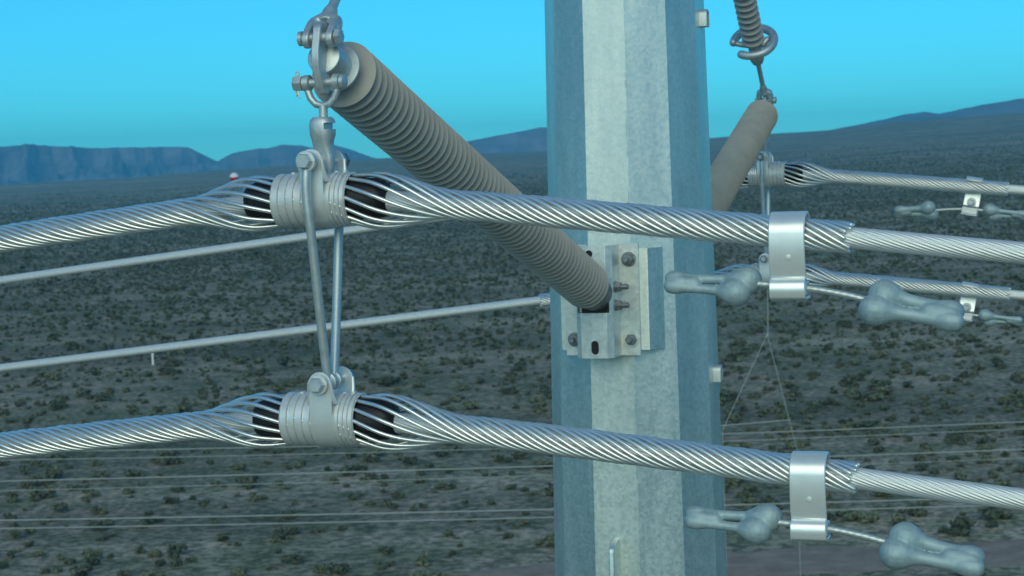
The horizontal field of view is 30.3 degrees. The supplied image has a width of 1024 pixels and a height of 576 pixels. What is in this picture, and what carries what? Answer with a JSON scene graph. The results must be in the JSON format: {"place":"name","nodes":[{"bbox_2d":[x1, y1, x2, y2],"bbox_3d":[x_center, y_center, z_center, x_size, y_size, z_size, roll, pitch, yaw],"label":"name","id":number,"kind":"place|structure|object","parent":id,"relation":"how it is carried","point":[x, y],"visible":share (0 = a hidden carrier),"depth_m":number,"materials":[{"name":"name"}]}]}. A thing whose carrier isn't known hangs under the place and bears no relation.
{"place":"outdoors","nodes":[
{"label":"outdoors","id":0,"kind":"place"},
{"bbox_2d":[0,144,231,184],"bbox_3d":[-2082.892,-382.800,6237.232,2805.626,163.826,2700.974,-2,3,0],"label":"mesa","id":1,"kind":"structure","parent":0,"point":[26,163],"depth_m":5993.41,"materials":[{"name":"stone"}]},
{"bbox_2d":[218,145,376,168],"bbox_3d":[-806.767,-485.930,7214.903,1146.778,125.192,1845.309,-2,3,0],"label":"hills","id":2,"kind":"structure","parent":0,"point":[282,155],"depth_m":6966.08,"materials":[{"name":"stone"}]},
{"bbox_2d":[0,499,934,520],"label":"overhead wire","id":3,"kind":"object","parent":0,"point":[405,512],"visible":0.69,"depth_m":59.99,"materials":[{"name":"metal"}]},
{"bbox_2d":[0,505,980,528],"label":"overhead wire","id":4,"kind":"object","parent":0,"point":[418,520],"visible":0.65,"depth_m":59.99,"materials":[{"name":"metal"}]},
{"bbox_2d":[467,127,546,153],"bbox_3d":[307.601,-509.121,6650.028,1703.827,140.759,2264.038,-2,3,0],"label":"hills","id":5,"kind":"structure","parent":0,"point":[533,140],"depth_m":6336.03,"materials":[{"name":"stone"}]},
{"bbox_2d":[0,112,1023,575],"bbox_3d":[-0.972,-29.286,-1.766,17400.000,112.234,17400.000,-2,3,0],"label":"ground","id":6,"kind":"structure","parent":0,"point":[362,538],"depth_m":205.67,"materials":[{"name":"soil"}]},
{"bbox_2d":[6,529,22,538],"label":"desert shrub","id":7,"kind":"object","parent":6,"relation":"on","point":[14,533],"visible":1,"depth_m":129.89,"materials":[{"name":"green plant"}]},
{"bbox_2d":[20,477,37,488],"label":"desert shrub","id":8,"kind":"object","parent":6,"relation":"on","point":[27,484],"visible":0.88,"depth_m":152.57,"materials":[{"name":"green plant"}]},
{"bbox_2d":[24,485,56,498],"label":"desert shrub","id":9,"kind":"object","parent":6,"relation":"on","point":[39,491],"visible":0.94,"depth_m":147.24,"materials":[{"name":"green plant"}]},
{"bbox_2d":[43,465,63,478],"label":"desert shrub","id":10,"kind":"object","parent":6,"relation":"on","point":[54,473],"visible":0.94,"depth_m":156.58,"materials":[{"name":"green plant"}]},
{"bbox_2d":[48,401,68,409],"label":"desert shrub","id":11,"kind":"object","parent":6,"relation":"on","point":[57,405],"visible":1,"depth_m":205.89,"materials":[{"name":"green plant"}]},
{"bbox_2d":[48,502,68,512],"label":"desert shrub","id":12,"kind":"object","parent":6,"relation":"on","point":[58,506],"visible":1,"depth_m":140.23,"materials":[{"name":"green plant"}]},
{"bbox_2d":[68,565,89,575],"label":"desert shrub","id":13,"kind":"object","parent":6,"relation":"on","point":[81,570],"visible":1,"depth_m":115.30,"materials":[{"name":"green plant"}]},
{"bbox_2d":[80,547,103,559],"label":"desert shrub","id":14,"kind":"object","parent":6,"relation":"on","point":[86,554],"visible":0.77,"depth_m":120.99,"materials":[{"name":"green plant"}]},
{"bbox_2d":[84,556,100,565],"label":"desert shrub","id":15,"kind":"object","parent":6,"relation":"on","point":[93,560],"visible":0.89,"depth_m":119.31,"materials":[{"name":"green plant"}]},
{"bbox_2d":[86,520,107,530],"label":"desert shrub","id":16,"kind":"object","parent":6,"relation":"on","point":[94,523],"visible":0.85,"depth_m":131.76,"materials":[{"name":"green plant"}]},
{"bbox_2d":[91,471,110,479],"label":"desert shrub","id":17,"kind":"object","parent":6,"relation":"on","point":[102,474],"visible":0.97,"depth_m":155.38,"materials":[{"name":"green plant"}]},
{"bbox_2d":[91,392,113,401],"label":"desert shrub","id":18,"kind":"object","parent":6,"relation":"on","point":[98,397],"visible":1,"depth_m":212.01,"materials":[{"name":"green plant"}]},
{"bbox_2d":[124,469,145,477],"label":"desert shrub","id":19,"kind":"object","parent":6,"relation":"on","point":[130,473],"visible":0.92,"depth_m":155.58,"materials":[{"name":"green plant"}]},
{"bbox_2d":[140,569,168,575],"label":"desert shrub","id":20,"kind":"object","parent":6,"relation":"on","point":[152,573],"visible":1,"depth_m":113.17,"materials":[{"name":"green plant"}]},
{"bbox_2d":[156,450,184,464],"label":"desert shrub","id":21,"kind":"object","parent":6,"relation":"on","point":[173,459],"visible":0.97,"depth_m":162.50,"materials":[{"name":"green plant"}]},
{"bbox_2d":[161,496,179,504],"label":"desert shrub","id":22,"kind":"object","parent":6,"relation":"on","point":[170,499],"visible":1,"depth_m":141.88,"materials":[{"name":"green plant"}]},
{"bbox_2d":[167,552,186,566],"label":"desert shrub","id":23,"kind":"object","parent":6,"relation":"on","point":[175,559],"visible":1,"depth_m":118.10,"materials":[{"name":"green plant"}]},
{"bbox_2d":[167,543,187,556],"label":"desert shrub","id":24,"kind":"object","parent":6,"relation":"on","point":[173,548],"visible":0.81,"depth_m":121.40,"materials":[{"name":"green plant"}]},
{"bbox_2d":[173,404,192,411],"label":"desert shrub","id":25,"kind":"object","parent":6,"relation":"on","point":[181,407],"visible":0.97,"depth_m":199.12,"materials":[{"name":"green plant"}]},
{"bbox_2d":[215,533,230,541],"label":"desert shrub","id":26,"kind":"object","parent":6,"relation":"on","point":[222,537],"visible":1,"depth_m":125.54,"materials":[{"name":"green plant"}]},
{"bbox_2d":[230,566,248,575],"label":"desert shrub","id":27,"kind":"object","parent":6,"relation":"on","point":[242,571],"visible":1,"depth_m":113.32,"materials":[{"name":"green plant"}]},
{"bbox_2d":[235,473,261,489],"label":"desert shrub","id":28,"kind":"object","parent":6,"relation":"on","point":[249,479],"visible":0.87,"depth_m":147.07,"materials":[{"name":"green plant"}]},
{"bbox_2d":[269,383,285,393],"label":"desert shrub","id":29,"kind":"object","parent":6,"relation":"on","point":[278,388],"visible":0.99,"depth_m":211.68,"materials":[{"name":"green plant"}]},
{"bbox_2d":[270,526,291,538],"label":"desert shrub","id":30,"kind":"object","parent":6,"relation":"on","point":[279,531],"visible":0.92,"depth_m":125.35,"materials":[{"name":"green plant"}]},
{"bbox_2d":[280,509,297,519],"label":"desert shrub","id":31,"kind":"object","parent":6,"relation":"on","point":[288,512],"visible":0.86,"depth_m":132.69,"materials":[{"name":"green plant"}]},
{"bbox_2d":[278,555,304,563],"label":"desert shrub","id":32,"kind":"object","parent":6,"relation":"on","point":[295,559],"visible":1,"depth_m":117.12,"materials":[{"name":"green plant"}]},
{"bbox_2d":[285,525,300,534],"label":"desert shrub","id":33,"kind":"object","parent":6,"relation":"on","point":[291,530],"visible":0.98,"depth_m":126.71,"materials":[{"name":"green plant"}]},
{"bbox_2d":[325,562,351,574],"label":"desert shrub","id":34,"kind":"object","parent":6,"relation":"on","point":[340,569],"visible":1,"depth_m":113.83,"materials":[{"name":"green plant"}]},
{"bbox_2d":[337,465,355,476],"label":"desert shrub","id":35,"kind":"object","parent":6,"relation":"on","point":[345,468],"visible":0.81,"depth_m":151.43,"materials":[{"name":"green plant"}]},
{"bbox_2d":[351,463,367,472],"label":"desert shrub","id":36,"kind":"object","parent":6,"relation":"on","point":[358,467],"visible":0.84,"depth_m":152.97,"materials":[{"name":"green plant"}]},
{"bbox_2d":[361,448,385,456],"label":"desert shrub","id":37,"kind":"object","parent":6,"relation":"on","point":[372,454],"visible":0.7,"depth_m":161.98,"materials":[{"name":"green plant"}]},
{"bbox_2d":[374,376,394,386],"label":"desert shrub","id":38,"kind":"object","parent":6,"relation":"on","point":[387,381],"visible":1,"depth_m":213.58,"materials":[{"name":"green plant"}]},
{"bbox_2d":[402,456,420,464],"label":"desert shrub","id":39,"kind":"object","parent":6,"relation":"on","point":[411,460],"visible":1,"depth_m":156.46,"materials":[{"name":"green plant"}]},
{"bbox_2d":[414,552,430,566],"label":"desert shrub","id":40,"kind":"object","parent":6,"relation":"on","point":[423,559],"visible":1,"depth_m":115.28,"materials":[{"name":"green plant"}]},
{"bbox_2d":[408,569,451,575],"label":"desert shrub","id":41,"kind":"object","parent":6,"relation":"on","point":[430,573],"visible":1,"depth_m":109.12,"materials":[{"name":"green plant"}]},
{"bbox_2d":[434,482,449,489],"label":"desert shrub","id":42,"kind":"object","parent":6,"relation":"on","point":[443,486],"visible":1,"depth_m":143.05,"materials":[{"name":"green plant"}]},
{"bbox_2d":[458,356,475,364],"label":"desert shrub","id":43,"kind":"object","parent":6,"relation":"on","point":[467,360],"visible":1,"depth_m":234.46,"materials":[{"name":"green plant"}]},
{"bbox_2d":[460,399,479,409],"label":"desert shrub","id":44,"kind":"object","parent":6,"relation":"on","point":[470,404],"visible":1,"depth_m":191.61,"materials":[{"name":"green plant"}]},
{"bbox_2d":[0,130,1023,572],"bbox_3d":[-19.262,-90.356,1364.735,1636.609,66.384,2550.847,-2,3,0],"label":"desert scrub","id":45,"kind":"object","parent":6,"relation":"on","point":[258,254],"visible":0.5,"depth_m":349.34,"materials":[{"name":"green plant"}]},
{"bbox_2d":[513,452,528,459],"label":"desert shrub","id":46,"kind":"object","parent":6,"relation":"on","point":[520,455],"visible":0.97,"depth_m":157.58,"materials":[{"name":"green plant"}]},
{"bbox_2d":[528,395,546,406],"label":"desert shrub","id":47,"kind":"object","parent":6,"relation":"on","point":[539,401],"visible":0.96,"depth_m":191.70,"materials":[{"name":"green plant"}]},
{"bbox_2d":[532,460,548,469],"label":"desert shrub","id":48,"kind":"object","parent":6,"relation":"on","point":[540,463],"visible":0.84,"depth_m":151.03,"materials":[{"name":"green plant"}]},
{"bbox_2d":[540,482,553,495],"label":"desert shrub","id":49,"kind":"object","parent":6,"relation":"on","point":[550,490],"visible":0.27,"depth_m":138.09,"materials":[{"name":"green plant"}]},
{"bbox_2d":[543,532,554,546],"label":"desert shrub","id":50,"kind":"object","parent":6,"relation":"on","point":[549,539],"visible":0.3,"depth_m":119.43,"materials":[{"name":"green plant"}]},
{"bbox_2d":[545,0,726,575],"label":"steel pole","id":51,"kind":"object","parent":6,"relation":"on","point":[627,102],"visible":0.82,"depth_m":3.76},
{"bbox_2d":[560,243,664,358],"bbox_3d":[0.191,0.025,3.710,0.206,0.220,0.094,-1,4,11],"label":"mounting bracket","id":52,"kind":"object","parent":51,"relation":"attached to","point":[630,321],"visible":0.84,"depth_m":3.71,"materials":[{"name":"metal"}]},
{"bbox_2d":[308,21,611,354],"bbox_3d":[-0.035,-0.108,3.077,0.092,0.560,1.373,-1,4,18],"label":"post insulator","id":53,"kind":"object","parent":52,"relation":"attached to","point":[381,105],"visible":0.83,"depth_m":2.75,"materials":[{"name":"ceramic"}]},
{"bbox_2d":[291,71,347,116],"bbox_3d":[-0.247,-0.248,2.436,0.072,0.066,0.021,-1,4,19],"label":"shackle","id":54,"kind":"object","parent":53,"relation":"hanging from","point":[337,82],"visible":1,"depth_m":2.43,"materials":[{"name":"metal"}]},
{"bbox_2d":[309,117,335,172],"bbox_3d":[-0.244,-0.185,2.440,0.032,0.072,0.030,-1,4,19],"label":"socket clevis","id":55,"kind":"object","parent":54,"relation":"hanging from","point":[322,132],"visible":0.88,"depth_m":2.43,"materials":[{"name":"metal"}]},
{"bbox_2d":[243,149,390,227],"bbox_3d":[-0.252,-0.129,2.445,0.193,0.102,0.123,-2,3,-6],"label":"suspension clamp","id":56,"kind":"object","parent":55,"relation":"hanging from","point":[325,186],"visible":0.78,"depth_m":2.42,"materials":[{"name":"metal"}]},
{"bbox_2d":[301,151,346,389],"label":"hanger rods","id":57,"kind":"object","parent":56,"relation":"hanging from","point":[330,365],"visible":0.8,"depth_m":2.44,"materials":[{"name":"metal"}]},
{"bbox_2d":[252,366,399,446],"bbox_3d":[-0.242,0.156,2.467,0.200,0.102,0.109,-1,4,19],"label":"suspension clamp","id":58,"kind":"object","parent":57,"relation":"hanging from","point":[326,408],"visible":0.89,"depth_m":2.43,"materials":[{"name":"metal"}]},
{"bbox_2d":[0,392,1023,510],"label":"conductor","id":59,"kind":"object","parent":58,"relation":"hanging from","point":[439,426],"visible":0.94,"depth_m":2.37,"materials":[{"name":"metal"}]},
{"bbox_2d":[685,451,984,575],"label":"vibration damper","id":60,"kind":"object","parent":59,"relation":"attached to","point":[904,545],"visible":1,"depth_m":2.24,"materials":[{"name":"metal"}]},
{"bbox_2d":[0,171,1023,263],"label":"conductor","id":61,"kind":"object","parent":56,"relation":"hanging from","point":[207,209],"visible":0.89,"depth_m":2.35,"materials":[{"name":"metal"}]},
{"bbox_2d":[664,211,964,331],"bbox_3d":[0.354,-0.019,2.240,0.356,0.144,0.051,-1,4,19],"label":"vibration damper","id":62,"kind":"object","parent":61,"relation":"attached to","point":[884,301],"visible":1,"depth_m":2.23,"materials":[{"name":"metal"}]},
{"bbox_2d":[719,389,740,400],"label":"desert shrub","id":63,"kind":"object","parent":6,"relation":"on","point":[733,394],"visible":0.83,"depth_m":190.22,"materials":[{"name":"green plant"}]},
{"bbox_2d":[722,441,744,446],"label":"desert shrub","id":64,"kind":"object","parent":6,"relation":"on","point":[733,444],"visible":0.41,"depth_m":154.37,"materials":[{"name":"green plant"}]},
{"bbox_2d":[450,539,1023,575],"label":"dirt track","id":65,"kind":"structure","parent":6,"relation":"on","point":[841,559],"depth_m":112.53,"materials":[{"name":"soil"}]},
{"bbox_2d":[721,288,800,575],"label":"frame pole","id":66,"kind":"object","parent":6,"relation":"on","point":[766,421],"visible":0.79,"depth_m":60.39,"materials":[{"name":"metal"}]},
{"bbox_2d":[751,494,783,509],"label":"desert shrub","id":67,"kind":"object","parent":6,"relation":"on","point":[767,499],"visible":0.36,"depth_m":128.64,"materials":[{"name":"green plant"}]},
{"bbox_2d":[769,403,785,413],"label":"desert shrub","id":68,"kind":"object","parent":6,"relation":"on","point":[780,409],"visible":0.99,"depth_m":178.64,"materials":[{"name":"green plant"}]},
{"bbox_2d":[775,426,796,435],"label":"desert shrub","id":69,"kind":"object","parent":6,"relation":"on","point":[784,429],"visible":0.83,"depth_m":164.26,"materials":[{"name":"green plant"}]},
{"bbox_2d":[779,436,803,448],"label":"desert shrub","id":70,"kind":"object","parent":6,"relation":"on","point":[791,443],"visible":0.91,"depth_m":156.70,"materials":[{"name":"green plant"}]},
{"bbox_2d":[786,387,801,396],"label":"desert shrub","id":71,"kind":"object","parent":6,"relation":"on","point":[793,392],"visible":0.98,"depth_m":190.58,"materials":[{"name":"green plant"}]},
{"bbox_2d":[837,374,857,386],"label":"desert shrub","id":72,"kind":"object","parent":6,"relation":"on","point":[846,380],"visible":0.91,"depth_m":196.85,"materials":[{"name":"green plant"}]},
{"bbox_2d":[839,508,860,520],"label":"desert shrub","id":73,"kind":"object","parent":6,"relation":"on","point":[849,515],"visible":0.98,"depth_m":124.44,"materials":[{"name":"green plant"}]},
{"bbox_2d":[854,421,875,430],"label":"desert shrub","id":74,"kind":"object","parent":6,"relation":"on","point":[865,424],"visible":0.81,"depth_m":164.84,"materials":[{"name":"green plant"}]},
{"bbox_2d":[856,510,876,523],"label":"desert shrub","id":75,"kind":"object","parent":6,"relation":"on","point":[865,517],"visible":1,"depth_m":123.33,"materials":[{"name":"green plant"}]},
{"bbox_2d":[861,391,883,400],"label":"desert shrub","id":76,"kind":"object","parent":6,"relation":"on","point":[870,395],"visible":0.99,"depth_m":184.11,"materials":[{"name":"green plant"}]},
{"bbox_2d":[867,379,892,390],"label":"desert shrub","id":77,"kind":"object","parent":6,"relation":"on","point":[877,384],"visible":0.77,"depth_m":193.50,"materials":[{"name":"green plant"}]},
{"bbox_2d":[891,513,906,524],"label":"desert shrub","id":78,"kind":"object","parent":6,"relation":"on","point":[897,518],"visible":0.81,"depth_m":122.19,"materials":[{"name":"green plant"}]},
{"bbox_2d":[904,502,927,516],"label":"desert shrub","id":79,"kind":"object","parent":6,"relation":"on","point":[920,512],"visible":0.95,"depth_m":125.00,"materials":[{"name":"green plant"}]},
{"bbox_2d":[918,445,938,455],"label":"desert shrub","id":80,"kind":"object","parent":6,"relation":"on","point":[927,448],"visible":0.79,"depth_m":149.82,"materials":[{"name":"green plant"}]},
{"bbox_2d":[943,435,963,443],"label":"desert shrub","id":81,"kind":"object","parent":6,"relation":"on","point":[954,440],"visible":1,"depth_m":155.03,"materials":[{"name":"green plant"}]},
{"bbox_2d":[945,516,980,536],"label":"desert shrub","id":82,"kind":"object","parent":6,"relation":"on","point":[961,526],"visible":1,"depth_m":118.19,"materials":[{"name":"green plant"}]},
{"bbox_2d":[974,443,994,454],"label":"desert shrub","id":83,"kind":"object","parent":6,"relation":"on","point":[986,446],"visible":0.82,"depth_m":149.09,"materials":[{"name":"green plant"}]},
{"bbox_2d":[978,453,996,462],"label":"desert shrub","id":84,"kind":"object","parent":6,"relation":"on","point":[982,456],"visible":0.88,"depth_m":144.88,"materials":[{"name":"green plant"}]},
{"bbox_2d":[984,519,1000,527],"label":"desert shrub","id":85,"kind":"object","parent":6,"relation":"on","point":[991,523],"visible":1,"depth_m":120.32,"materials":[{"name":"green plant"}]},
{"bbox_2d":[976,506,1010,519],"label":"desert shrub","id":86,"kind":"object","parent":6,"relation":"on","point":[991,513],"visible":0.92,"depth_m":122.81,"materials":[{"name":"green plant"}]},
{"bbox_2d":[994,478,1011,486],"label":"desert shrub","id":87,"kind":"object","parent":6,"relation":"on","point":[1003,482],"visible":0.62,"depth_m":133.16,"materials":[{"name":"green plant"}]},
{"bbox_2d":[996,395,1011,404],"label":"desert shrub","id":88,"kind":"object","parent":6,"relation":"on","point":[1004,399],"visible":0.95,"depth_m":177.01,"materials":[{"name":"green plant"}]},
{"bbox_2d":[1006,388,1023,401],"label":"desert shrub","id":89,"kind":"object","parent":6,"relation":"on","point":[1014,393],"visible":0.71,"depth_m":180.18,"materials":[{"name":"green plant"}]},
{"bbox_2d":[0,449,1023,481],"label":"overhead wire","id":90,"kind":"object","parent":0,"point":[442,469],"visible":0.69,"depth_m":59.99,"materials":[{"name":"metal"}]},
{"bbox_2d":[0,0,1023,160],"label":"sky","id":91,"kind":"structure","parent":0,"point":[212,78],"materials":[{"name":"blue"}]},
{"bbox_2d":[2,458,1023,490],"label":"overhead wire","id":92,"kind":"object","parent":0,"point":[435,478],"visible":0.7,"depth_m":59.99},
{"bbox_2d":[19,428,1023,459],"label":"overhead wire","id":93,"kind":"object","parent":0,"point":[487,449],"visible":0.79,"depth_m":59.99,"materials":[{"name":"metal"}]},
{"bbox_2d":[92,421,1023,450],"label":"overhead wire","id":94,"kind":"object","parent":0,"point":[721,434],"visible":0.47,"depth_m":59.99,"materials":[{"name":"metal"}]},
{"bbox_2d":[833,98,1023,129],"bbox_3d":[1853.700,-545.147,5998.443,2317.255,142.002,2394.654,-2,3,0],"label":"hills","id":95,"kind":"structure","parent":0,"point":[1012,106],"depth_m":5846.72,"materials":[{"name":"stone"}]},
{"label":"attachment vang","id":96,"kind":"object","parent":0,"visible":0},
{"bbox_2d":[297,0,343,48],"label":"shackle","id":97,"kind":"object","parent":96,"relation":"attached to","point":[333,34],"visible":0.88,"depth_m":2.43,"materials":[{"name":"metal"}]},
{"bbox_3d":[0.311,-0.002,4.083,0.203,0.220,0.108,-1,4,19],"label":"bracket","id":98,"kind":"object","parent":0,"visible":0},
{"bbox_2d":[710,95,777,210],"bbox_3d":[0.521,-0.224,4.703,0.092,0.560,1.373,-1,4,18],"label":"post insulator","id":99,"kind":"object","parent":98,"relation":"attached to","point":[735,159],"visible":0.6,"depth_m":4.85,"materials":[{"name":"ceramic"}]},
{"label":"shackle","id":100,"kind":"object","parent":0,"visible":0},
{"bbox_2d":[760,137,768,157],"bbox_3d":[0.711,-0.391,5.329,0.032,0.072,0.030,-1,4,19],"label":"socket clevis","id":101,"kind":"object","parent":100,"relation":"hanging from","point":[765,148],"visible":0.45,"depth_m":5.32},
{"bbox_2d":[743,151,803,186],"bbox_3d":[0.723,-0.335,5.330,0.193,0.102,0.123,-2,3,-6],"label":"suspension clamp","id":102,"kind":"object","parent":101,"relation":"hanging from","point":[770,163],"visible":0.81,"depth_m":5.30,"materials":[{"name":"metal"}]},
{"bbox_2d":[0,161,1023,283],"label":"conductor","id":103,"kind":"object","parent":102,"relation":"hanging from","point":[820,177],"visible":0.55,"depth_m":5.29,"materials":[{"name":"metal"}]},
{"bbox_2d":[894,176,1023,220],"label":"vibration damper","id":104,"kind":"object","parent":103,"relation":"hanging from","point":[927,210],"visible":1,"depth_m":5.17,"materials":[{"name":"metal"}]},
{"bbox_2d":[759,152,770,254],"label":"hanger rods","id":105,"kind":"object","parent":102,"relation":"hanging from","point":[765,209],"visible":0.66,"depth_m":5.30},
{"bbox_2d":[751,253,769,280],"bbox_3d":[0.731,-0.050,5.343,0.200,0.102,0.109,-1,4,19],"label":"suspension clamp","id":106,"kind":"object","parent":105,"relation":"hanging from","point":[762,266],"visible":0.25,"depth_m":5.32,"materials":[{"name":"metal"}]},
{"bbox_2d":[0,263,1023,371],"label":"conductor","id":107,"kind":"object","parent":106,"relation":"hanging from","point":[822,277],"visible":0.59,"depth_m":5.64,"materials":[{"name":"metal"}]},
{"bbox_2d":[893,281,1022,326],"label":"vibration damper","id":108,"kind":"object","parent":107,"relation":"hanging from","point":[988,318],"visible":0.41,"depth_m":5.16,"materials":[{"name":"metal"}]},
{"label":"attachment vang","id":109,"kind":"object","parent":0,"visible":0},
{"bbox_2d":[729,0,777,104],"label":"brace insulator","id":110,"kind":"object","parent":109,"relation":"attached to","point":[750,32],"visible":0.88,"depth_m":5.12,"materials":[{"name":"plastic"}]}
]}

